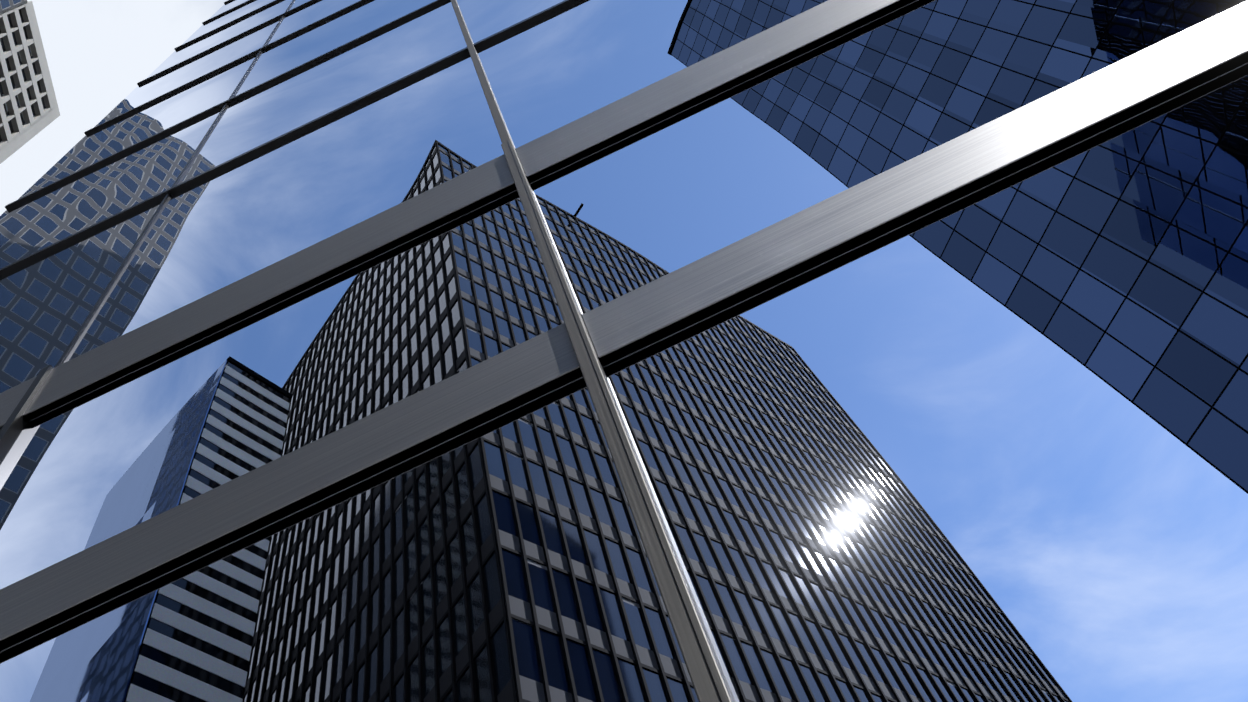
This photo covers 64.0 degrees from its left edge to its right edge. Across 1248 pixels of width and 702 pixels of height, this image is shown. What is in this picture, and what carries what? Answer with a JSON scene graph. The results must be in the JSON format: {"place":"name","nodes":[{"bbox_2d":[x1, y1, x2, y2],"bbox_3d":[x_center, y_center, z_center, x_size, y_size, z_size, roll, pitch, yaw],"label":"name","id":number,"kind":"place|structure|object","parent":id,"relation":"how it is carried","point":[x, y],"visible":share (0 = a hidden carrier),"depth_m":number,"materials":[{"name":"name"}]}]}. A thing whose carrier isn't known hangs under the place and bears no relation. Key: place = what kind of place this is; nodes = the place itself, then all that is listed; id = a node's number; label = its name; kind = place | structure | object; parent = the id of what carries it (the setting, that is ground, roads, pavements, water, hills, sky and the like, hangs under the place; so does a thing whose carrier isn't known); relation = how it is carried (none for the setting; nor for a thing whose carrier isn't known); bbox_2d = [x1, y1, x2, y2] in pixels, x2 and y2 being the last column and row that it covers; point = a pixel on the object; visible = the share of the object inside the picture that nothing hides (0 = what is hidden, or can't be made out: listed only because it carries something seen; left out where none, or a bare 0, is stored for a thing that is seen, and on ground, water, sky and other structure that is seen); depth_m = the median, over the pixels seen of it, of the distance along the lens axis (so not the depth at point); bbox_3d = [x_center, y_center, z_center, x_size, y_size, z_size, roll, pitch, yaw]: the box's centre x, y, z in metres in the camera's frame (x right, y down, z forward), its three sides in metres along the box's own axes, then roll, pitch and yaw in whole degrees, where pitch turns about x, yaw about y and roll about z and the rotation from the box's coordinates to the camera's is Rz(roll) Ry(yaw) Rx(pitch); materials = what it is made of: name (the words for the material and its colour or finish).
{"place":"outdoors","nodes":[
{"label":"outdoors","id":0,"kind":"place"},
{"bbox_2d":[0,9,45,141],"bbox_3d":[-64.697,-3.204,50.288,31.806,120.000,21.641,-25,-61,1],"label":"windows","id":1,"kind":"structure","parent":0,"point":[12,79],"depth_m":100.12,"materials":[{"name":"black glass"}]},
{"bbox_2d":[0,0,227,215],"label":"sky","id":2,"kind":"structure","parent":0,"point":[97,52],"materials":[{"name":"white"}]},
{"label":"ground","id":3,"kind":"structure","parent":0,"visible":0},
{"bbox_2d":[0,0,26,14],"bbox_3d":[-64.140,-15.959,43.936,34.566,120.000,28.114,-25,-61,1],"label":"building body","id":4,"kind":"structure","parent":3,"relation":"on","point":[6,5],"depth_m":98.31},
{"bbox_2d":[0,1,59,163],"bbox_3d":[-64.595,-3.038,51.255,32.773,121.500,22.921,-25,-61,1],"label":"building facade","id":5,"kind":"structure","parent":3,"relation":"on","point":[21,135],"depth_m":100.48,"materials":[{"name":"white concrete"}]},
{"bbox_2d":[0,0,1247,701],"bbox_3d":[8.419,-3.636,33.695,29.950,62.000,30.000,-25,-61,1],"label":"glass curtain wall","id":6,"kind":"structure","parent":3,"relation":"on","point":[988,442],"depth_m":3.22,"materials":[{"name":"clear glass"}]},
{"bbox_2d":[0,0,735,701],"bbox_3d":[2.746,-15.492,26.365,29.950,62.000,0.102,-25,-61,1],"label":"window mullions","id":7,"kind":"object","parent":6,"relation":"attached to","point":[699,674],"depth_m":4.97,"materials":[{"name":"grey metal"}]},
{"bbox_2d":[507,141,721,701],"bbox_3d":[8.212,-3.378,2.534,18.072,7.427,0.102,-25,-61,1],"label":"facade gaskets","id":8,"kind":"object","parent":6,"relation":"attached to","point":[710,673],"visible":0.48,"depth_m":2.83,"materials":[{"name":"black rubber"}]},
{"bbox_2d":[0,0,1247,651],"bbox_3d":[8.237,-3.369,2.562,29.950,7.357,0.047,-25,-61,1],"label":"horizontal mullions","id":9,"kind":"object","parent":6,"relation":"attached to","point":[652,312],"depth_m":3.67,"materials":[{"name":"grey metal"}]}
]}

